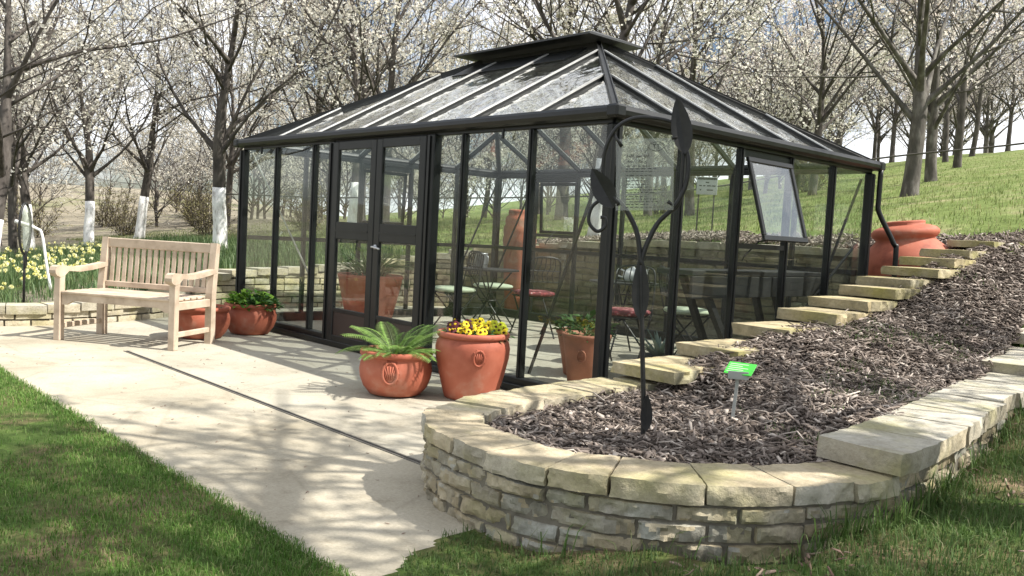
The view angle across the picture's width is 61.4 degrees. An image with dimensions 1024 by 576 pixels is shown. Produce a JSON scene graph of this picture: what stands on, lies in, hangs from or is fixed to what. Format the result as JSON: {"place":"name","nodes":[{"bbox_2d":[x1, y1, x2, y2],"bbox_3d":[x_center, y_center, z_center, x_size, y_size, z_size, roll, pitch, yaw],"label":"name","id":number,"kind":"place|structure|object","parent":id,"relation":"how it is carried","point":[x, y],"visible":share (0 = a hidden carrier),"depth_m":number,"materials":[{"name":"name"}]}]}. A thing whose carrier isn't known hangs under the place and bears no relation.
{"place":"outdoors","nodes":[
{"label":"outdoors","id":0,"kind":"place"},
{"bbox_2d":[0,365,356,575],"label":"lawn grass","id":1,"kind":"structure","parent":0,"point":[39,396],"depth_m":3.17,"materials":[{"name":"green plant"}]},
{"bbox_2d":[0,325,472,575],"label":"path","id":2,"kind":"structure","parent":0,"point":[358,496],"depth_m":4.19,"materials":[{"name":"beige concrete"}]},
{"bbox_2d":[67,306,680,460],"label":"terrace","id":3,"kind":"structure","parent":0,"point":[392,423],"depth_m":6.69,"materials":[{"name":"beige concrete"}]},
{"bbox_2d":[49,236,219,350],"bbox_3d":[-3.282,0.025,7.527,1.178,0.895,0.705,4,4,13],"label":"garden bench","id":4,"kind":"object","parent":3,"relation":"on","point":[173,302],"visible":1,"depth_m":7.67,"materials":[{"name":"brown wood"}]},
{"bbox_2d":[178,304,230,339],"bbox_3d":[-2.895,0.313,8.036,0.515,0.298,0.521,0,5,-43],"label":"terracotta pot","id":5,"kind":"object","parent":3,"relation":"on","point":[190,319],"visible":0.52,"depth_m":7.83,"materials":[{"name":"ceramic"}]},
{"bbox_2d":[224,301,276,334],"bbox_3d":[-2.583,0.297,8.507,0.505,0.304,0.511,0,5,-43],"label":"terracotta pot","id":6,"kind":"object","parent":3,"relation":"on","point":[259,320],"visible":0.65,"depth_m":8.30,"materials":[{"name":"ceramic"}]},
{"bbox_2d":[221,288,283,311],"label":"leafy plant","id":7,"kind":"object","parent":6,"relation":"in","point":[262,298],"visible":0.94,"depth_m":8.39,"materials":[{"name":"green plant"}]},
{"bbox_2d":[337,272,402,317],"bbox_3d":[-1.520,0.158,9.186,0.689,0.610,0.698,0,5,-43],"label":"terracotta planter","id":8,"kind":"object","parent":3,"relation":"on","point":[352,288],"visible":0.62,"depth_m":8.95,"materials":[{"name":"ceramic"}]},
{"bbox_2d":[321,240,412,280],"bbox_3d":[-1.511,-0.289,9.146,1.082,0.481,1.124,4,4,12],"label":"strap leaf plant","id":9,"kind":"object","parent":8,"relation":"in","point":[384,268],"visible":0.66,"depth_m":9.09,"materials":[{"name":"plant"}]},
{"bbox_2d":[359,345,432,397],"bbox_3d":[-0.785,0.564,5.820,0.487,0.303,0.493,0,5,-43],"label":"terracotta pot","id":10,"kind":"object","parent":3,"relation":"on","point":[399,375],"visible":0.83,"depth_m":5.62,"materials":[{"name":"ceramic"}]},
{"bbox_2d":[335,321,442,362],"bbox_3d":[-0.796,0.368,5.813,0.754,0.218,0.779,0,5,-43],"label":"fern","id":11,"kind":"object","parent":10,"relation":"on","point":[418,337],"visible":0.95,"depth_m":5.79,"materials":[{"name":"green plant"}]},
{"bbox_2d":[433,252,483,326],"bbox_3d":[-0.609,0.050,9.427,0.492,0.905,0.430,1,4,-28],"label":"bistro chair","id":12,"kind":"object","parent":3,"relation":"on","point":[445,289],"visible":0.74,"depth_m":9.34,"materials":[{"name":"black metal"}]},
{"bbox_2d":[435,327,509,399],"bbox_3d":[-0.272,0.516,5.843,0.503,0.452,0.509,0,5,-43],"label":"terracotta pot","id":13,"kind":"object","parent":3,"relation":"on","point":[470,365],"visible":0.82,"depth_m":5.64,"materials":[{"name":"ceramic"}]},
{"bbox_2d":[463,267,518,331],"bbox_3d":[-0.277,0.139,9.761,0.680,0.721,0.680,0,5,-43],"label":"bistro table","id":14,"kind":"object","parent":3,"relation":"on","point":[488,269],"visible":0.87,"depth_m":9.71,"materials":[{"name":"black metal"}]},
{"bbox_2d":[503,209,536,309],"bbox_3d":[0.087,-0.351,11.919,0.464,1.454,0.472,0,5,-43],"label":"tall jar","id":15,"kind":"object","parent":3,"relation":"on","point":[512,259],"visible":0.45,"depth_m":11.74,"materials":[{"name":"ceramic"}]},
{"bbox_2d":[509,256,560,338],"bbox_3d":[0.255,0.094,9.471,0.430,0.905,0.492,2,4,-23],"label":"bistro chair","id":16,"kind":"object","parent":3,"relation":"on","point":[534,293],"visible":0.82,"depth_m":9.33,"materials":[{"name":"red metal"}]},
{"bbox_2d":[233,31,898,389],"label":"glasshouse","id":17,"kind":"structure","parent":3,"relation":"on","point":[587,61],"depth_m":7.74,"materials":[{"name":"black metal"}]},
{"bbox_2d":[326,139,377,347],"bbox_3d":[-1.424,-0.385,7.668,0.040,1.835,0.685,0,5,-43],"label":"door","id":18,"kind":"structure","parent":17,"relation":"in","point":[339,321],"depth_m":7.70,"materials":[{"name":"black metal"}]},
{"bbox_2d":[362,165,410,224],"bbox_3d":[-1.520,-1.048,10.527,0.697,0.839,0.238,0,5,-43],"label":"window","id":19,"kind":"structure","parent":17,"relation":"in","point":[394,171],"depth_m":10.74,"materials":[{"name":"black metal"}]},
{"bbox_2d":[369,135,427,345],"bbox_3d":[-0.972,-0.328,7.145,0.097,1.835,0.685,0,5,-43],"label":"door","id":20,"kind":"structure","parent":17,"relation":"in","point":[388,233],"depth_m":7.16,"materials":[{"name":"black metal"}]},
{"bbox_2d":[534,179,575,244],"bbox_3d":[0.527,-0.966,10.987,0.238,0.839,0.697,0,5,-43],"label":"window","id":21,"kind":"structure","parent":17,"relation":"in","point":[543,182],"depth_m":11.13,"materials":[{"name":"black metal"}]},
{"bbox_2d":[739,151,807,260],"bbox_3d":[2.005,-0.620,6.775,0.697,0.839,0.394,0,5,-43],"label":"window","id":22,"kind":"structure","parent":17,"relation":"in","point":[751,157],"depth_m":6.79,"materials":[{"name":"black metal"}]},
{"bbox_2d":[556,327,613,374],"bbox_3d":[0.585,0.529,7.034,0.467,0.368,0.473,0,5,-43],"label":"terracotta pot","id":23,"kind":"object","parent":3,"relation":"on","point":[560,338],"visible":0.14,"depth_m":6.97,"materials":[{"name":"ceramic"}]},
{"bbox_2d":[550,310,619,338],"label":"leafy plant","id":24,"kind":"object","parent":23,"relation":"in","point":[575,322],"visible":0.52,"depth_m":6.99,"materials":[{"name":"green plant"}]},
{"bbox_2d":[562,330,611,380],"bbox_3d":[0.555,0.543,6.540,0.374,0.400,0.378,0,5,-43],"label":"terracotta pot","id":25,"kind":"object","parent":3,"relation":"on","point":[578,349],"visible":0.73,"depth_m":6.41,"materials":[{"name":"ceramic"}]},
{"bbox_2d":[609,265,655,360],"bbox_3d":[1.016,0.247,7.697,0.430,0.905,0.492,5,4,27],"label":"bistro chair","id":26,"kind":"object","parent":3,"relation":"on","point":[623,312],"visible":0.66,"depth_m":7.74,"materials":[{"name":"black metal"}]},
{"bbox_2d":[658,265,709,354],"bbox_3d":[1.622,0.252,8.143,0.492,0.905,0.430,3,4,-3],"label":"bistro chair","id":27,"kind":"object","parent":3,"relation":"on","point":[681,311],"visible":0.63,"depth_m":8.00,"materials":[{"name":"black metal"}]},
{"bbox_2d":[656,268,820,340],"bbox_3d":[1.944,0.312,7.295,2.000,0.926,0.340,0,5,-43],"label":"table","id":28,"kind":"object","parent":3,"relation":"on","point":[707,286],"visible":0.65,"depth_m":7.00,"materials":[{"name":"brown wood"}]},
{"bbox_2d":[0,149,1023,575],"bbox_3d":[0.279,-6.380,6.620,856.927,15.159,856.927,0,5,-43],"label":"ground","id":29,"kind":"structure","parent":0,"point":[70,219],"depth_m":4.02,"materials":[{"name":"green plant"}]},
{"bbox_2d":[3,189,69,237],"bbox_3d":[-14.334,-2.138,25.808,2.064,1.763,2.133,1,4,-31],"label":"shrub","id":30,"kind":"object","parent":29,"relation":"on","point":[42,211],"visible":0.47,"depth_m":25.82,"materials":[{"name":"brown plant"}]},
{"bbox_2d":[0,241,101,289],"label":"daffodils","id":31,"kind":"object","parent":29,"relation":"on","point":[37,271],"visible":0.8,"depth_m":12.29,"materials":[{"name":"yellow plant"}]},
{"bbox_2d":[7,117,106,236],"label":"blossoming tree","id":32,"kind":"object","parent":29,"relation":"on","point":[58,182],"visible":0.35,"depth_m":26.68,"materials":[{"name":"grey plant"}]},
{"bbox_2d":[0,0,160,249],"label":"cherry tree","id":33,"kind":"object","parent":29,"relation":"on","point":[24,191],"visible":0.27,"depth_m":19.70,"materials":[{"name":"grey plant"}]},
{"bbox_2d":[0,0,180,255],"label":"cherry tree","id":34,"kind":"object","parent":29,"relation":"on","point":[12,235],"visible":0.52,"depth_m":16.59,"materials":[{"name":"grey plant"}]},
{"bbox_2d":[21,0,164,172],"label":"cherry tree","id":35,"kind":"object","parent":29,"relation":"on","point":[94,138],"visible":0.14,"depth_m":34.48,"materials":[{"name":"grey plant"}]},
{"bbox_2d":[64,179,139,226],"bbox_3d":[-14.060,-2.815,29.945,2.211,1.889,2.285,3,4,-1],"label":"shrub","id":36,"kind":"object","parent":29,"relation":"on","point":[101,206],"visible":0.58,"depth_m":29.82,"materials":[{"name":"brown plant"}]},
{"bbox_2d":[0,0,214,245],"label":"cherry tree","id":37,"kind":"object","parent":29,"relation":"on","point":[88,165],"visible":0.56,"depth_m":19.89,"materials":[{"name":"grey plant"}]},
{"bbox_2d":[95,189,168,235],"bbox_3d":[-10.799,-2.010,24.212,1.828,1.511,1.769,5,4,27],"label":"shrub","id":38,"kind":"object","parent":29,"relation":"on","point":[124,228],"visible":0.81,"depth_m":24.14,"materials":[{"name":"brown plant"}]},
{"bbox_2d":[73,99,212,226],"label":"blossoming tree","id":39,"kind":"object","parent":29,"relation":"on","point":[156,177],"visible":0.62,"depth_m":27.97,"materials":[{"name":"grey plant"}]},
{"bbox_2d":[0,0,305,245],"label":"cherry tree","id":40,"kind":"object","parent":29,"relation":"on","point":[11,78],"visible":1,"depth_m":11.08,"materials":[{"name":"grey plant"}]},
{"bbox_2d":[24,0,311,238],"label":"cherry tree","id":41,"kind":"object","parent":29,"relation":"on","point":[148,165],"visible":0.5,"depth_m":21.83,"materials":[{"name":"grey plant"}]},
{"bbox_2d":[122,126,213,212],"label":"blossoming tree","id":42,"kind":"object","parent":29,"relation":"on","point":[126,163],"visible":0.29,"depth_m":38.51,"materials":[{"name":"grey plant"}]},
{"bbox_2d":[164,178,212,225],"bbox_3d":[-10.309,-2.677,28.050,2.133,1.763,2.064,2,4,-16],"label":"shrub","id":43,"kind":"object","parent":29,"relation":"on","point":[185,209],"visible":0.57,"depth_m":27.83,"materials":[{"name":"brown plant"}]},
{"bbox_2d":[156,119,244,205],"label":"blossoming tree","id":44,"kind":"object","parent":29,"relation":"on","point":[175,172],"visible":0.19,"depth_m":34.35,"materials":[{"name":"grey plant"}]},
{"bbox_2d":[0,232,402,302],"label":"daffodil leaves","id":45,"kind":"object","parent":29,"relation":"on","point":[11,277],"visible":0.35,"depth_m":12.50,"materials":[{"name":"green plant"}]},
{"bbox_2d":[165,189,248,234],"bbox_3d":[-7.652,-1.828,21.649,1.621,1.385,1.676,4,4,12],"label":"shrub","id":46,"kind":"object","parent":29,"relation":"on","point":[207,225],"visible":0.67,"depth_m":21.54,"materials":[{"name":"brown plant"}]},
{"bbox_2d":[20,0,424,249],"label":"cherry tree","id":47,"kind":"object","parent":29,"relation":"on","point":[220,143],"visible":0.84,"depth_m":15.01,"materials":[{"name":"grey plant"}]},
{"bbox_2d":[226,142,1023,198],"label":"barrier rope","id":48,"kind":"object","parent":47,"relation":"attached to","point":[665,191],"visible":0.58,"depth_m":13.80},
{"bbox_2d":[108,0,346,185],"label":"cherry tree","id":49,"kind":"object","parent":29,"relation":"on","point":[201,66],"visible":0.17,"depth_m":28.71,"materials":[{"name":"grey plant"}]},
{"bbox_2d":[168,74,313,219],"bbox_3d":[-9.180,-4.753,29.841,4.981,5.128,4.919,2,4,-9],"label":"blossoming tree","id":50,"kind":"object","parent":29,"relation":"on","point":[265,171],"visible":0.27,"depth_m":30.00,"materials":[{"name":"grey plant"}]},
{"bbox_2d":[143,0,358,225],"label":"cherry tree","id":51,"kind":"object","parent":29,"relation":"on","point":[231,159],"visible":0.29,"depth_m":25.37,"materials":[{"name":"grey plant"}]},
{"bbox_2d":[198,97,325,218],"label":"blossoming tree","id":52,"kind":"object","parent":29,"relation":"on","point":[264,204],"visible":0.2,"depth_m":32.74,"materials":[{"name":"grey plant"}]},
{"bbox_2d":[124,350,420,464],"bbox_3d":[-1.711,0.700,5.489,0.038,0.035,4.200,0,5,-43],"label":"drain channel","id":53,"kind":"object","parent":29,"relation":"on","point":[393,452],"visible":0.43,"depth_m":5.04,"materials":[{"name":"metal"}]},
{"bbox_2d":[195,0,428,217],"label":"cherry tree","id":54,"kind":"object","parent":29,"relation":"on","point":[326,165],"visible":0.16,"depth_m":26.67,"materials":[{"name":"grey plant"}]},
{"bbox_2d":[263,90,408,218],"bbox_3d":[-5.783,-4.588,29.027,4.919,5.065,4.858,3,4,2],"label":"blossoming tree","id":55,"kind":"object","parent":29,"relation":"on","point":[343,204],"visible":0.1,"depth_m":29.13,"materials":[{"name":"grey plant"}]},
{"bbox_2d":[207,0,493,229],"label":"cherry tree","id":56,"kind":"object","parent":29,"relation":"on","point":[317,128],"visible":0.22,"depth_m":20.02,"materials":[{"name":"grey plant"}]},
{"bbox_2d":[216,0,494,222],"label":"cherry tree","id":57,"kind":"object","parent":29,"relation":"on","point":[352,210],"visible":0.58,"depth_m":17.70,"materials":[{"name":"grey plant"}]},
{"bbox_2d":[241,0,505,219],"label":"cherry tree","id":58,"kind":"object","parent":29,"relation":"on","point":[365,118],"visible":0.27,"depth_m":19.98,"materials":[{"name":"grey plant"}]},
{"bbox_2d":[193,0,583,221],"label":"cherry tree","id":59,"kind":"object","parent":29,"relation":"on","point":[387,178],"visible":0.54,"depth_m":16.56,"materials":[{"name":"grey plant"}]},
{"bbox_2d":[323,0,522,164],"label":"cherry tree","id":60,"kind":"object","parent":29,"relation":"on","point":[416,150],"visible":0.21,"depth_m":23.16,"materials":[{"name":"grey plant"}]},
{"bbox_2d":[350,63,502,218],"bbox_3d":[-3.069,-4.633,29.052,5.207,5.361,5.142,6,5,43],"label":"blossoming tree","id":61,"kind":"object","parent":29,"relation":"on","point":[444,149],"visible":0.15,"depth_m":28.77,"materials":[{"name":"grey plant"}]},
{"bbox_2d":[373,29,547,217],"bbox_3d":[-2.080,-6.663,35.387,7.618,8.506,7.615,6,5,40],"label":"cherry tree","id":62,"kind":"object","parent":29,"relation":"on","point":[454,116],"visible":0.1,"depth_m":35.09,"materials":[{"name":"grey plant"}]},
{"bbox_2d":[401,2,568,217],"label":"cherry tree","id":63,"kind":"object","parent":29,"relation":"on","point":[487,193],"visible":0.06,"depth_m":40.64,"materials":[{"name":"grey plant"}]},
{"bbox_2d":[0,240,996,339],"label":"terrace wall","id":64,"kind":"structure","parent":29,"relation":"on","point":[257,279],"depth_m":10.60,"materials":[{"name":"stone"}]},
{"bbox_2d":[503,228,1023,253],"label":"leaf mulch","id":65,"kind":"object","parent":64,"relation":"on","point":[1010,239],"visible":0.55,"depth_m":9.66,"materials":[{"name":"brown plant"}]},
{"bbox_2d":[440,78,559,216],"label":"blossoming tree","id":66,"kind":"object","parent":29,"relation":"on","point":[512,163],"visible":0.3,"depth_m":26.36,"materials":[{"name":"grey plant"}]},
{"bbox_2d":[66,152,1023,258],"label":"meadow grass","id":67,"kind":"structure","parent":29,"relation":"on","point":[748,218],"depth_m":14.93,"materials":[{"name":"green plant"}]},
{"bbox_2d":[495,94,624,214],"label":"blossoming tree","id":68,"kind":"object","parent":29,"relation":"on","point":[548,206],"visible":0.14,"depth_m":32.45,"materials":[{"name":"grey plant"}]},
{"bbox_2d":[403,0,761,219],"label":"cherry tree","id":69,"kind":"object","parent":29,"relation":"on","point":[561,207],"visible":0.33,"depth_m":18.48,"materials":[{"name":"grey plant"}]},
{"bbox_2d":[505,80,676,190],"bbox_3d":[2.776,-4.632,25.654,5.097,5.314,5.161,0,5,-37],"label":"blossoming tree","id":70,"kind":"object","parent":29,"relation":"on","point":[584,99],"visible":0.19,"depth_m":25.72,"materials":[{"name":"grey plant"}]},
{"bbox_2d":[537,93,664,205],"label":"blossoming tree","id":71,"kind":"object","parent":29,"relation":"on","point":[580,167],"visible":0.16,"depth_m":28.68,"materials":[{"name":"grey plant"}]},
{"bbox_2d":[431,0,828,235],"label":"cherry tree","id":72,"kind":"object","parent":29,"relation":"on","point":[597,93],"visible":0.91,"depth_m":12.79,"materials":[{"name":"grey plant"}]},
{"bbox_2d":[466,0,805,215],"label":"cherry tree","id":73,"kind":"object","parent":29,"relation":"on","point":[689,204],"visible":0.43,"depth_m":16.86,"materials":[{"name":"grey plant"}]},
{"bbox_2d":[473,0,826,215],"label":"cherry tree","id":74,"kind":"object","parent":29,"relation":"on","point":[649,180],"visible":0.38,"depth_m":18.07,"materials":[{"name":"grey plant"}]},
{"bbox_2d":[635,166,696,213],"bbox_3d":[3.632,-2.283,20.821,1.676,1.385,1.621,4,4,15],"label":"shrub","id":75,"kind":"object","parent":29,"relation":"on","point":[665,207],"visible":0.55,"depth_m":20.74,"materials":[{"name":"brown plant"}]},
{"bbox_2d":[601,0,765,197],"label":"cherry tree","id":76,"kind":"object","parent":29,"relation":"on","point":[664,179],"visible":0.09,"depth_m":34.69,"materials":[{"name":"grey plant"}]},
{"bbox_2d":[397,406,1023,575],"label":"rough grass","id":77,"kind":"structure","parent":29,"relation":"on","point":[892,558],"depth_m":2.85,"materials":[{"name":"green plant"}]},
{"bbox_2d":[641,51,797,181],"bbox_3d":[7.539,-6.234,32.307,5.532,5.696,5.463,2,4,-15],"label":"blossoming tree","id":78,"kind":"object","parent":29,"relation":"on","point":[717,160],"visible":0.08,"depth_m":32.40,"materials":[{"name":"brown plant"}]},
{"bbox_2d":[420,329,1023,565],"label":"planter wall","id":79,"kind":"structure","parent":29,"relation":"on","point":[481,476],"depth_m":3.10,"materials":[{"name":"stone"}]},
{"bbox_2d":[484,239,1023,466],"bbox_3d":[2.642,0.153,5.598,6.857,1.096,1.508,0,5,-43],"label":"bark mulch","id":80,"kind":"object","parent":29,"relation":"on","point":[716,437],"visible":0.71,"depth_m":4.67,"materials":[{"name":"brown wood"}]},
{"bbox_2d":[587,97,692,437],"bbox_3d":[0.545,-0.020,3.717,0.446,1.580,0.052,0,3,9],"label":"leaf sign","id":81,"kind":"object","parent":80,"relation":"on","point":[604,191],"visible":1,"depth_m":3.70,"materials":[{"name":"black metal"}]},
{"bbox_2d":[724,361,756,417],"bbox_3d":[1.036,0.498,3.957,0.128,0.302,0.100,5,4,33],"label":"plant label","id":82,"kind":"object","parent":80,"relation":"on","point":[737,371],"visible":0.89,"depth_m":3.96,"materials":[{"name":"plastic"}]},
{"bbox_2d":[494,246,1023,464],"bbox_3d":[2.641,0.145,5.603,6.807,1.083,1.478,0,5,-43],"label":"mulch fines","id":83,"kind":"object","parent":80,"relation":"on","point":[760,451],"visible":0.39,"depth_m":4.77,"materials":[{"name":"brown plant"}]},
{"bbox_2d":[736,267,995,444],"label":"bed weeds","id":84,"kind":"object","parent":80,"relation":"on","point":[890,391],"visible":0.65,"depth_m":5.02,"materials":[{"name":"brown plant"}]},
{"bbox_2d":[497,384,1023,565],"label":"tall grass","id":85,"kind":"structure","parent":29,"relation":"on","point":[946,482],"depth_m":3.03,"materials":[{"name":"green plant"}]},
{"bbox_2d":[682,1,889,193],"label":"blossoming tree","id":86,"kind":"object","parent":29,"relation":"on","point":[804,84],"visible":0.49,"depth_m":23.97,"materials":[{"name":"grey plant"}]},
{"bbox_2d":[707,46,872,188],"bbox_3d":[8.766,-5.430,26.993,4.801,5.005,4.861,0,5,-41],"label":"blossoming tree","id":87,"kind":"object","parent":29,"relation":"on","point":[811,130],"visible":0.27,"depth_m":26.64,"materials":[{"name":"grey plant"}]},
{"bbox_2d":[671,1,908,189],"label":"cherry tree","id":88,"kind":"object","parent":29,"relation":"on","point":[735,85],"visible":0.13,"depth_m":29.77,"materials":[{"name":"grey plant"}]},
{"bbox_2d":[678,0,916,182],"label":"cherry tree","id":89,"kind":"object","parent":29,"relation":"on","point":[807,120],"visible":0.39,"depth_m":25.55,"materials":[{"name":"grey plant"}]},
{"bbox_2d":[610,240,1004,390],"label":"stepped wall","id":90,"kind":"structure","parent":29,"relation":"on","point":[676,369],"depth_m":6.23,"materials":[{"name":"stone"}]},
{"bbox_2d":[729,37,887,164],"bbox_3d":[10.041,-6.063,29.522,5.126,5.278,5.063,0,4,-37],"label":"blossoming tree","id":91,"kind":"object","parent":29,"relation":"on","point":[799,122],"visible":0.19,"depth_m":29.56,"materials":[{"name":"grey plant"}]},
{"bbox_2d":[753,1,912,145],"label":"cherry tree","id":92,"kind":"object","parent":29,"relation":"on","point":[856,114],"visible":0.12,"depth_m":35.23,"materials":[{"name":"grey plant"}]},
{"bbox_2d":[654,413,1023,575],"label":"dry leaf litter","id":93,"kind":"object","parent":29,"relation":"on","point":[813,554],"visible":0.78,"depth_m":2.70,"materials":[{"name":"plant"}]},
{"bbox_2d":[688,0,1023,195],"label":"cherry tree","id":94,"kind":"object","parent":29,"relation":"on","point":[821,92],"visible":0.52,"depth_m":19.90,"materials":[{"name":"grey plant"}]},
{"bbox_2d":[705,0,1023,196],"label":"cherry tree","id":95,"kind":"object","parent":29,"relation":"on","point":[922,12],"visible":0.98,"depth_m":14.81,"materials":[{"name":"grey plant"}]},
{"bbox_2d":[815,0,956,160],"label":"cherry tree","id":96,"kind":"object","parent":29,"relation":"on","point":[874,126],"visible":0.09,"depth_m":38.13,"materials":[{"name":"grey plant"}]},
{"bbox_2d":[809,0,983,162],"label":"cherry tree","id":97,"kind":"object","parent":29,"relation":"on","point":[893,136],"visible":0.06,"depth_m":45.65,"materials":[{"name":"grey plant"}]},
{"bbox_2d":[868,220,948,276],"bbox_3d":[3.933,-0.221,8.590,0.885,0.895,0.895,-6,3,-43],"label":"squat jar","id":98,"kind":"object","parent":29,"relation":"on","point":[912,238],"visible":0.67,"depth_m":8.34,"materials":[{"name":"ceramic"}]},
{"bbox_2d":[796,0,1023,181],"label":"cherry tree","id":99,"kind":"object","parent":29,"relation":"on","point":[934,120],"visible":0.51,"depth_m":18.84,"materials":[{"name":"grey plant"}]},
{"bbox_2d":[833,0,1023,162],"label":"cherry tree","id":100,"kind":"object","parent":29,"relation":"on","point":[945,156],"visible":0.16,"depth_m":32.12,"materials":[{"name":"grey plant"}]},
{"bbox_2d":[874,0,1023,167],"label":"cherry tree","id":101,"kind":"object","parent":29,"relation":"on","point":[961,101],"visible":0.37,"depth_m":24.80,"materials":[{"name":"grey plant"}]},
{"bbox_2d":[878,10,1022,154],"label":"cherry tree","id":102,"kind":"object","parent":29,"relation":"on","point":[955,119],"visible":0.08,"depth_m":46.92,"materials":[{"name":"grey plant"}]},
{"bbox_2d":[898,0,1023,156],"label":"cherry tree","id":103,"kind":"object","parent":29,"relation":"on","point":[978,106],"visible":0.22,"depth_m":35.03,"materials":[{"name":"grey plant"}]},
{"bbox_2d":[928,1,1023,150],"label":"cherry tree","id":104,"kind":"object","parent":29,"relation":"on","point":[1012,105],"visible":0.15,"depth_m":39.14,"materials":[{"name":"grey plant"}]},
{"bbox_2d":[939,22,1023,152],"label":"cherry tree","id":105,"kind":"object","parent":29,"relation":"on","point":[986,128],"visible":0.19,"depth_m":44.65,"materials":[{"name":"grey plant"}]},
{"bbox_2d":[0,0,1023,215],"label":"sky","id":106,"kind":"structure","parent":0,"point":[864,147],"materials":[{"name":"white"}]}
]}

